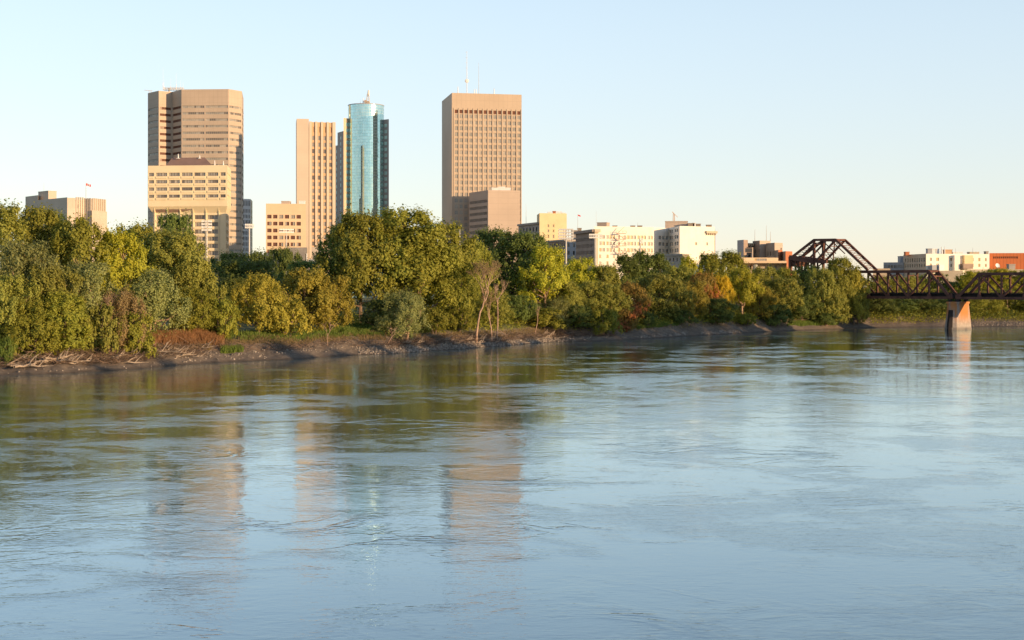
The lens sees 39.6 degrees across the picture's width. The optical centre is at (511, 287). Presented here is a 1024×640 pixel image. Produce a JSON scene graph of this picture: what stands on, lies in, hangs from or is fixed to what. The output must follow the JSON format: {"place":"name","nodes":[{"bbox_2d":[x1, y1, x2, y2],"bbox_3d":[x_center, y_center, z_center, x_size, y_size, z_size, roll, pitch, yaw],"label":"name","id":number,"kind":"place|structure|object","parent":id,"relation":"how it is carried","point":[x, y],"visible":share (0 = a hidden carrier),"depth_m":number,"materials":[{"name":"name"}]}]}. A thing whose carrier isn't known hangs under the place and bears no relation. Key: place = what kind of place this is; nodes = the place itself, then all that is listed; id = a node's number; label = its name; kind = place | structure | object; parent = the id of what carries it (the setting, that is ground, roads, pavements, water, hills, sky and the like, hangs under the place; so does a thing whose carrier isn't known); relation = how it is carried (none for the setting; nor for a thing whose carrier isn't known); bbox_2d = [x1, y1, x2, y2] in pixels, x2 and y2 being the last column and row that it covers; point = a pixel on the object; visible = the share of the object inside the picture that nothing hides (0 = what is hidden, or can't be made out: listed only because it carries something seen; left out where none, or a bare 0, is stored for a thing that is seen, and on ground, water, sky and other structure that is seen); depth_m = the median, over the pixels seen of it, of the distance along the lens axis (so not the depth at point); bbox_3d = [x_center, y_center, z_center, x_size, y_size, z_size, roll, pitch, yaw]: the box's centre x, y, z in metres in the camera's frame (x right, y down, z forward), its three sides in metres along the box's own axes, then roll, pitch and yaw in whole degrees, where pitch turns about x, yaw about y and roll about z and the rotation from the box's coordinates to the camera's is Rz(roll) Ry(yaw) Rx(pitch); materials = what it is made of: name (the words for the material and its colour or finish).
{"place":"outdoors","nodes":[
{"label":"outdoors","id":0,"kind":"place"},
{"bbox_2d":[0,327,1023,639],"bbox_3d":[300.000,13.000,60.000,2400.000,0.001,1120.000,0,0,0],"label":"river water","id":1,"kind":"structure","parent":0,"point":[830,485],"depth_m":89.96,"materials":[{"name":"blue liquid"}]},
{"bbox_2d":[945,299,971,329],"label":"bridge pier","id":2,"kind":"structure","parent":1,"relation":"in","point":[958,314],"depth_m":440.26,"materials":[{"name":"concrete"}]},
{"bbox_2d":[790,270,957,298],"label":"truss span","id":3,"kind":"object","parent":2,"relation":"on","point":[908,295],"visible":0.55,"depth_m":452.81,"materials":[{"name":"brown metal"}]},
{"bbox_2d":[788,238,877,270],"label":"bridge truss","id":4,"kind":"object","parent":3,"relation":"on","point":[803,260],"depth_m":476.43,"materials":[{"name":"brown metal"}]},
{"bbox_2d":[955,272,1023,299],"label":"truss span","id":5,"kind":"object","parent":2,"relation":"on","point":[1002,294],"visible":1,"depth_m":433.08,"materials":[{"name":"brown metal"}]},
{"bbox_2d":[0,290,1023,375],"bbox_3d":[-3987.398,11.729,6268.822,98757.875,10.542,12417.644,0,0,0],"label":"ground","id":6,"kind":"structure","parent":0,"point":[348,350],"depth_m":299.71,"materials":[{"name":"brown soil"}]},
{"bbox_2d":[0,198,40,276],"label":"poplar tree","id":7,"kind":"object","parent":6,"relation":"on","point":[9,222],"visible":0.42,"depth_m":244.70,"materials":[{"name":"green plant"}]},
{"bbox_2d":[0,270,43,355],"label":"ash tree","id":8,"kind":"object","parent":6,"relation":"on","point":[15,289],"visible":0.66,"depth_m":221.16,"materials":[{"name":"green plant"}]},
{"bbox_2d":[1,297,63,356],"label":"ash tree","id":9,"kind":"object","parent":6,"relation":"on","point":[36,314],"visible":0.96,"depth_m":219.99,"materials":[{"name":"green plant"}]},
{"bbox_2d":[0,232,64,338],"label":"willow tree","id":10,"kind":"object","parent":6,"relation":"on","point":[14,250],"visible":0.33,"depth_m":229.10,"materials":[{"name":"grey plant"}]},
{"bbox_2d":[8,202,73,291],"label":"cottonwood tree","id":11,"kind":"object","parent":6,"relation":"on","point":[37,217],"visible":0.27,"depth_m":253.49,"materials":[{"name":"green plant"}]},
{"bbox_2d":[11,260,87,342],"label":"ash tree","id":12,"kind":"object","parent":6,"relation":"on","point":[49,279],"visible":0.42,"depth_m":227.64,"materials":[{"name":"green plant"}]},
{"bbox_2d":[29,287,96,352],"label":"ash tree","id":13,"kind":"object","parent":6,"relation":"on","point":[74,314],"visible":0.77,"depth_m":224.23,"materials":[{"name":"green plant"}]},
{"bbox_2d":[25,191,107,263],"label":"office block","id":14,"kind":"structure","parent":6,"relation":"on","point":[95,208],"depth_m":706.66,"materials":[{"name":"concrete"}]},
{"bbox_2d":[41,212,124,296],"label":"cottonwood tree","id":15,"kind":"object","parent":6,"relation":"on","point":[77,240],"visible":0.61,"depth_m":246.74,"materials":[{"name":"green plant"}]},
{"bbox_2d":[58,255,121,336],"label":"willow tree","id":16,"kind":"object","parent":6,"relation":"on","point":[89,271],"visible":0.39,"depth_m":233.99,"materials":[{"name":"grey plant"}]},
{"bbox_2d":[78,301,124,355],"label":"shrub","id":17,"kind":"object","parent":6,"relation":"on","point":[102,320],"visible":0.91,"depth_m":229.74,"materials":[{"name":"green plant"}]},
{"bbox_2d":[98,284,149,351],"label":"willow tree","id":18,"kind":"object","parent":6,"relation":"on","point":[127,298],"visible":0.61,"depth_m":235.18,"materials":[{"name":"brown plant"}]},
{"bbox_2d":[90,222,164,312],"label":"cottonwood tree","id":19,"kind":"object","parent":6,"relation":"on","point":[133,269],"visible":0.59,"depth_m":250.48,"materials":[{"name":"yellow plant"}]},
{"bbox_2d":[112,310,158,358],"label":"shrub","id":20,"kind":"object","parent":6,"relation":"on","point":[135,332],"visible":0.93,"depth_m":234.45,"materials":[{"name":"green plant"}]},
{"bbox_2d":[113,217,166,313],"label":"ash tree","id":21,"kind":"object","parent":6,"relation":"on","point":[142,231],"visible":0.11,"depth_m":278.17,"materials":[{"name":"green plant"}]},
{"bbox_2d":[120,265,193,340],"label":"willow tree","id":22,"kind":"object","parent":6,"relation":"on","point":[156,292],"visible":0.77,"depth_m":248.48,"materials":[{"name":"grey plant"}]},
{"bbox_2d":[123,226,217,330],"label":"cottonwood tree","id":23,"kind":"object","parent":6,"relation":"on","point":[170,249],"visible":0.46,"depth_m":266.85,"materials":[{"name":"green plant"}]},
{"bbox_2d":[153,208,203,257],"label":"ash tree","id":24,"kind":"object","parent":6,"relation":"on","point":[172,221],"visible":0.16,"depth_m":298.97,"materials":[{"name":"green plant"}]},
{"bbox_2d":[150,327,224,348],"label":"red weeds","id":25,"kind":"object","parent":6,"relation":"on","point":[195,335],"visible":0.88,"depth_m":254.09,"materials":[{"name":"brown plant"}]},
{"bbox_2d":[148,157,230,286],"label":"office block","id":26,"kind":"structure","parent":6,"relation":"on","point":[200,189],"depth_m":782.90,"materials":[{"name":"beige concrete"}]},
{"bbox_2d":[149,172,225,197],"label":"window","id":27,"kind":"structure","parent":26,"relation":"in","point":[221,173],"depth_m":782.55,"materials":[{"name":"grey glass"}]},
{"bbox_2d":[166,285,217,332],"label":"ash tree","id":28,"kind":"object","parent":6,"relation":"on","point":[197,296],"visible":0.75,"depth_m":258.75,"materials":[{"name":"green plant"}]},
{"bbox_2d":[148,89,243,258],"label":"office tower","id":29,"kind":"structure","parent":6,"relation":"on","point":[208,124],"depth_m":1006.08,"materials":[{"name":"beige concrete"}]},
{"bbox_2d":[149,106,240,251],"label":"window","id":30,"kind":"structure","parent":29,"relation":"in","point":[234,107],"depth_m":1011.21,"materials":[{"name":"grey glass"}]},
{"bbox_2d":[164,253,228,328],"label":"ash tree","id":31,"kind":"object","parent":6,"relation":"on","point":[203,284],"visible":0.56,"depth_m":263.70,"materials":[{"name":"green plant"}]},
{"bbox_2d":[198,296,240,338],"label":"shrub","id":32,"kind":"object","parent":6,"relation":"on","point":[221,326],"visible":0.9,"depth_m":262.50,"materials":[{"name":"green plant"}]},
{"bbox_2d":[207,247,248,307],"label":"ash tree","id":33,"kind":"object","parent":6,"relation":"on","point":[231,255],"visible":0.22,"depth_m":342.50,"materials":[{"name":"green plant"}]},
{"bbox_2d":[243,199,251,256],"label":"office block","id":34,"kind":"structure","parent":6,"relation":"on","point":[247,211],"depth_m":1048.76,"materials":[{"name":"glass"}]},
{"bbox_2d":[212,256,287,311],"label":"ash tree","id":35,"kind":"object","parent":6,"relation":"on","point":[233,268],"visible":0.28,"depth_m":323.32,"materials":[{"name":"green plant"}]},
{"bbox_2d":[228,269,289,331],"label":"ash tree","id":36,"kind":"object","parent":6,"relation":"on","point":[259,308],"visible":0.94,"depth_m":272.87,"materials":[{"name":"yellow plant"}]},
{"bbox_2d":[268,245,302,290],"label":"ash tree","id":37,"kind":"object","parent":6,"relation":"on","point":[285,257],"visible":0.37,"depth_m":384.62,"materials":[{"name":"green plant"}]},
{"bbox_2d":[266,201,305,275],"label":"office block","id":38,"kind":"structure","parent":6,"relation":"on","point":[285,215],"depth_m":761.62,"materials":[{"name":"beige concrete"}]},
{"bbox_2d":[265,297,313,336],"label":"shrub","id":39,"kind":"object","parent":6,"relation":"on","point":[284,319],"visible":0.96,"depth_m":273.83,"materials":[{"name":"plant"}]},
{"bbox_2d":[272,263,333,325],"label":"ash tree","id":40,"kind":"object","parent":6,"relation":"on","point":[303,280],"visible":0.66,"depth_m":284.81,"materials":[{"name":"plant"}]},
{"bbox_2d":[0,327,619,368],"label":"dead brush","id":41,"kind":"object","parent":6,"relation":"on","point":[413,341],"visible":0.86,"depth_m":260.04,"materials":[{"name":"brown plant"}]},
{"bbox_2d":[296,119,335,271],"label":"office tower","id":42,"kind":"structure","parent":6,"relation":"on","point":[316,166],"depth_m":862.98,"materials":[{"name":"white paint"}]},
{"bbox_2d":[307,273,355,330],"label":"ash tree","id":43,"kind":"object","parent":6,"relation":"on","point":[335,308],"visible":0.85,"depth_m":287.30,"materials":[{"name":"green plant"}]},
{"bbox_2d":[310,222,378,322],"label":"cottonwood tree","id":44,"kind":"object","parent":6,"relation":"on","point":[319,245],"visible":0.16,"depth_m":311.83,"materials":[{"name":"green plant"}]},
{"bbox_2d":[312,202,401,321],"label":"cottonwood tree","id":45,"kind":"object","parent":6,"relation":"on","point":[354,245],"visible":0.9,"depth_m":306.49,"materials":[{"name":"green plant"}]},
{"bbox_2d":[336,103,388,298],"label":"office tower","id":46,"kind":"structure","parent":6,"relation":"on","point":[362,164],"depth_m":948.16,"materials":[{"name":"blue glass"}]},
{"bbox_2d":[357,298,393,325],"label":"ash tree","id":47,"kind":"object","parent":6,"relation":"on","point":[375,306],"visible":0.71,"depth_m":295.39,"materials":[{"name":"green plant"}]},
{"bbox_2d":[373,286,433,341],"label":"willow tree","id":48,"kind":"object","parent":6,"relation":"on","point":[404,309],"visible":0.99,"depth_m":291.52,"materials":[{"name":"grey plant"}]},
{"bbox_2d":[355,203,465,318],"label":"cottonwood tree","id":49,"kind":"object","parent":6,"relation":"on","point":[400,222],"visible":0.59,"depth_m":311.47,"materials":[{"name":"green plant"}]},
{"bbox_2d":[0,319,838,360],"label":"bank grass","id":50,"kind":"structure","parent":6,"relation":"on","point":[354,329],"depth_m":284.67,"materials":[{"name":"green plant"}]},
{"bbox_2d":[383,223,457,327],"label":"poplar tree","id":51,"kind":"object","parent":6,"relation":"on","point":[429,271],"visible":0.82,"depth_m":309.81,"materials":[{"name":"green plant"}]},
{"bbox_2d":[418,306,449,333],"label":"shrub","id":52,"kind":"object","parent":6,"relation":"on","point":[436,317],"visible":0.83,"depth_m":305.45,"materials":[{"name":"green plant"}]},
{"bbox_2d":[430,262,483,316],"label":"ash tree","id":53,"kind":"object","parent":6,"relation":"on","point":[464,301],"visible":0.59,"depth_m":318.92,"materials":[{"name":"green plant"}]},
{"bbox_2d":[430,217,485,296],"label":"cottonwood tree","id":54,"kind":"object","parent":6,"relation":"on","point":[467,254],"visible":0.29,"depth_m":323.15,"materials":[{"name":"green plant"}]},
{"bbox_2d":[440,308,478,331],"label":"shrub","id":55,"kind":"object","parent":6,"relation":"on","point":[456,320],"visible":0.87,"depth_m":313.19,"materials":[{"name":"green plant"}]},
{"bbox_2d":[461,236,499,310],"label":"ash tree","id":56,"kind":"object","parent":6,"relation":"on","point":[482,250],"visible":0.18,"depth_m":351.29,"materials":[{"name":"green plant"}]},
{"bbox_2d":[442,93,521,244],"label":"office tower","id":57,"kind":"structure","parent":6,"relation":"on","point":[481,142],"depth_m":904.75,"materials":[{"name":"beige concrete"}]},
{"bbox_2d":[455,110,519,190],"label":"window","id":58,"kind":"structure","parent":57,"relation":"in","point":[456,111],"depth_m":905.56,"materials":[{"name":"beige glass"}]},
{"bbox_2d":[466,259,501,341],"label":"bare tree","id":59,"kind":"object","parent":6,"relation":"on","point":[487,268],"visible":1,"depth_m":314.34,"materials":[{"name":"brown plant"}]},
{"bbox_2d":[469,187,519,291],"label":"office block","id":60,"kind":"structure","parent":6,"relation":"on","point":[498,206],"depth_m":871.06,"materials":[{"name":"white paint"}]},
{"bbox_2d":[472,290,516,324],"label":"ash tree","id":61,"kind":"object","parent":6,"relation":"on","point":[505,308],"visible":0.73,"depth_m":330.88,"materials":[{"name":"green plant"}]},
{"bbox_2d":[473,224,515,303],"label":"ash tree","id":62,"kind":"object","parent":6,"relation":"on","point":[488,237],"visible":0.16,"depth_m":369.60,"materials":[{"name":"green plant"}]},
{"bbox_2d":[154,319,863,350],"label":"dry grass","id":63,"kind":"structure","parent":6,"relation":"on","point":[324,339],"depth_m":286.62,"materials":[{"name":"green plant"}]},
{"bbox_2d":[0,303,1023,354],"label":"undergrowth","id":64,"kind":"object","parent":6,"relation":"on","point":[485,323],"visible":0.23,"depth_m":384.67,"materials":[{"name":"green plant"}]},
{"bbox_2d":[7,321,1023,373],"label":"shore rubble","id":65,"kind":"object","parent":6,"relation":"on","point":[439,347],"visible":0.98,"depth_m":302.99,"materials":[{"name":"stone"}]},
{"bbox_2d":[495,294,540,323],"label":"ash tree","id":66,"kind":"object","parent":6,"relation":"on","point":[519,300],"visible":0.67,"depth_m":342.39,"materials":[{"name":"green plant"}]},
{"bbox_2d":[18,299,1023,339],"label":"dark undergrowth","id":67,"kind":"object","parent":6,"relation":"on","point":[915,312],"visible":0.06,"depth_m":478.86,"materials":[{"name":"green plant"}]},
{"bbox_2d":[489,227,563,305],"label":"cottonwood tree","id":68,"kind":"object","parent":6,"relation":"on","point":[522,243],"visible":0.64,"depth_m":360.19,"materials":[{"name":"green plant"}]},
{"bbox_2d":[517,211,566,300],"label":"brick building","id":69,"kind":"structure","parent":6,"relation":"on","point":[550,224],"depth_m":722.49,"materials":[{"name":"white paint"}]},
{"bbox_2d":[513,241,571,308],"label":"cottonwood tree","id":70,"kind":"object","parent":6,"relation":"on","point":[547,263],"visible":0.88,"depth_m":355.24,"materials":[{"name":"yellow plant"}]},
{"bbox_2d":[521,307,566,330],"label":"shrub","id":71,"kind":"object","parent":6,"relation":"on","point":[545,315],"visible":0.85,"depth_m":346.31,"materials":[{"name":"green plant"}]},
{"bbox_2d":[533,297,578,327],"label":"willow tree","id":72,"kind":"object","parent":6,"relation":"on","point":[556,304],"visible":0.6,"depth_m":352.51,"materials":[{"name":"green plant"}]},
{"bbox_2d":[546,228,581,298],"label":"brick building","id":73,"kind":"structure","parent":6,"relation":"on","point":[571,247],"depth_m":694.29,"materials":[{"name":"grey stone"}]},
{"bbox_2d":[547,279,589,317],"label":"ash tree","id":74,"kind":"object","parent":6,"relation":"on","point":[573,296],"visible":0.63,"depth_m":357.57,"materials":[{"name":"green plant"}]},
{"bbox_2d":[565,303,597,327],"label":"ash tree","id":75,"kind":"object","parent":6,"relation":"on","point":[583,313],"visible":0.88,"depth_m":353.70,"materials":[{"name":"green plant"}]},
{"bbox_2d":[563,255,603,294],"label":"cottonwood tree","id":76,"kind":"object","parent":6,"relation":"on","point":[576,265],"visible":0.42,"depth_m":380.62,"materials":[{"name":"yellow plant"}]},
{"bbox_2d":[574,279,612,316],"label":"ash tree","id":77,"kind":"object","parent":6,"relation":"on","point":[590,287],"visible":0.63,"depth_m":363.95,"materials":[{"name":"green plant"}]},
{"bbox_2d":[581,262,630,301],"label":"ash tree","id":78,"kind":"object","parent":6,"relation":"on","point":[608,274],"visible":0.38,"depth_m":378.92,"materials":[{"name":"green plant"}]},
{"bbox_2d":[592,309,625,335],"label":"shrub","id":79,"kind":"object","parent":6,"relation":"on","point":[607,319],"visible":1,"depth_m":352.95,"materials":[{"name":"green plant"}]},
{"bbox_2d":[590,283,634,321],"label":"ash tree","id":80,"kind":"object","parent":6,"relation":"on","point":[609,292],"visible":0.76,"depth_m":364.33,"materials":[{"name":"green plant"}]},
{"bbox_2d":[574,222,652,302],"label":"brick building","id":81,"kind":"structure","parent":6,"relation":"on","point":[607,249],"depth_m":645.41,"materials":[{"name":"white brick"}]},
{"bbox_2d":[613,251,642,297],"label":"poplar tree","id":82,"kind":"object","parent":6,"relation":"on","point":[627,264],"visible":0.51,"depth_m":411.77,"materials":[{"name":"green plant"}]},
{"bbox_2d":[615,279,651,321],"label":"ash tree","id":83,"kind":"object","parent":6,"relation":"on","point":[630,288],"visible":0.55,"depth_m":371.68,"materials":[{"name":"orange plant"}]},
{"bbox_2d":[625,270,693,319],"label":"ash tree","id":84,"kind":"object","parent":6,"relation":"on","point":[659,305],"visible":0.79,"depth_m":387.01,"materials":[{"name":"green plant"}]},
{"bbox_2d":[653,221,717,271],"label":"brick building","id":85,"kind":"structure","parent":6,"relation":"on","point":[694,240],"depth_m":652.66,"materials":[{"name":"white brick"}]},
{"bbox_2d":[676,279,710,319],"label":"ash tree","id":86,"kind":"object","parent":6,"relation":"on","point":[697,297],"visible":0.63,"depth_m":398.67,"materials":[{"name":"green plant"}]},
{"bbox_2d":[689,269,724,313],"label":"ash tree","id":87,"kind":"object","parent":6,"relation":"on","point":[708,287],"visible":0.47,"depth_m":411.85,"materials":[{"name":"orange plant"}]},
{"bbox_2d":[695,250,729,295],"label":"poplar tree","id":88,"kind":"object","parent":6,"relation":"on","point":[709,262],"visible":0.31,"depth_m":439.46,"materials":[{"name":"green plant"}]},
{"bbox_2d":[699,297,738,324],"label":"ash tree","id":89,"kind":"object","parent":6,"relation":"on","point":[722,314],"visible":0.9,"depth_m":404.73,"materials":[{"name":"green plant"}]},
{"bbox_2d":[708,273,735,309],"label":"ash tree","id":90,"kind":"object","parent":6,"relation":"on","point":[724,284],"visible":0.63,"depth_m":415.37,"materials":[{"name":"yellow plant"}]},
{"bbox_2d":[717,248,751,292],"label":"poplar tree","id":91,"kind":"object","parent":6,"relation":"on","point":[733,258],"visible":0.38,"depth_m":444.73,"materials":[{"name":"green plant"}]},
{"bbox_2d":[729,266,765,315],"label":"cottonwood tree","id":92,"kind":"object","parent":6,"relation":"on","point":[746,284],"visible":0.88,"depth_m":424.46,"materials":[{"name":"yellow plant"}]},
{"bbox_2d":[738,285,780,317],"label":"ash tree","id":93,"kind":"object","parent":6,"relation":"on","point":[767,298],"visible":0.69,"depth_m":430.57,"materials":[{"name":"green plant"}]},
{"bbox_2d":[737,258,786,303],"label":"building","id":94,"kind":"structure","parent":6,"relation":"on","point":[753,263],"depth_m":628.00,"materials":[{"name":"beige concrete"}]},
{"bbox_2d":[759,304,794,326],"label":"shrub","id":95,"kind":"object","parent":6,"relation":"on","point":[778,317],"visible":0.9,"depth_m":430.43,"materials":[{"name":"green plant"}]},
{"bbox_2d":[763,276,803,312],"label":"ash tree","id":96,"kind":"object","parent":6,"relation":"on","point":[787,291],"visible":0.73,"depth_m":441.03,"materials":[{"name":"green plant"}]},
{"bbox_2d":[789,293,823,319],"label":"ash tree","id":97,"kind":"object","parent":6,"relation":"on","point":[807,306],"visible":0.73,"depth_m":443.68,"materials":[{"name":"green plant"}]},
{"bbox_2d":[802,264,839,319],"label":"ash tree","id":98,"kind":"object","parent":6,"relation":"on","point":[823,276],"visible":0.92,"depth_m":449.12,"materials":[{"name":"green plant"}]},
{"bbox_2d":[815,281,851,323],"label":"ash tree","id":99,"kind":"object","parent":6,"relation":"on","point":[843,309],"visible":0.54,"depth_m":449.76,"materials":[{"name":"green plant"}]},
{"bbox_2d":[821,255,862,322],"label":"cottonwood tree","id":100,"kind":"object","parent":6,"relation":"on","point":[841,266],"visible":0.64,"depth_m":457.37,"materials":[{"name":"green plant"}]},
{"bbox_2d":[842,269,872,324],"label":"ash tree","id":101,"kind":"object","parent":6,"relation":"on","point":[859,282],"visible":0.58,"depth_m":458.96,"materials":[{"name":"green plant"}]},
{"bbox_2d":[903,248,988,292],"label":"brick building","id":102,"kind":"structure","parent":6,"relation":"on","point":[934,259],"depth_m":684.27,"materials":[{"name":"white brick"}]},
{"bbox_2d":[989,253,1023,268],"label":"hall","id":103,"kind":"structure","parent":6,"relation":"on","point":[1002,260],"depth_m":694.93,"materials":[{"name":"orange brick"}]},
{"bbox_2d":[0,0,1023,286],"label":"sky","id":104,"kind":"structure","parent":0,"point":[889,129],"materials":[{"name":"blue"}]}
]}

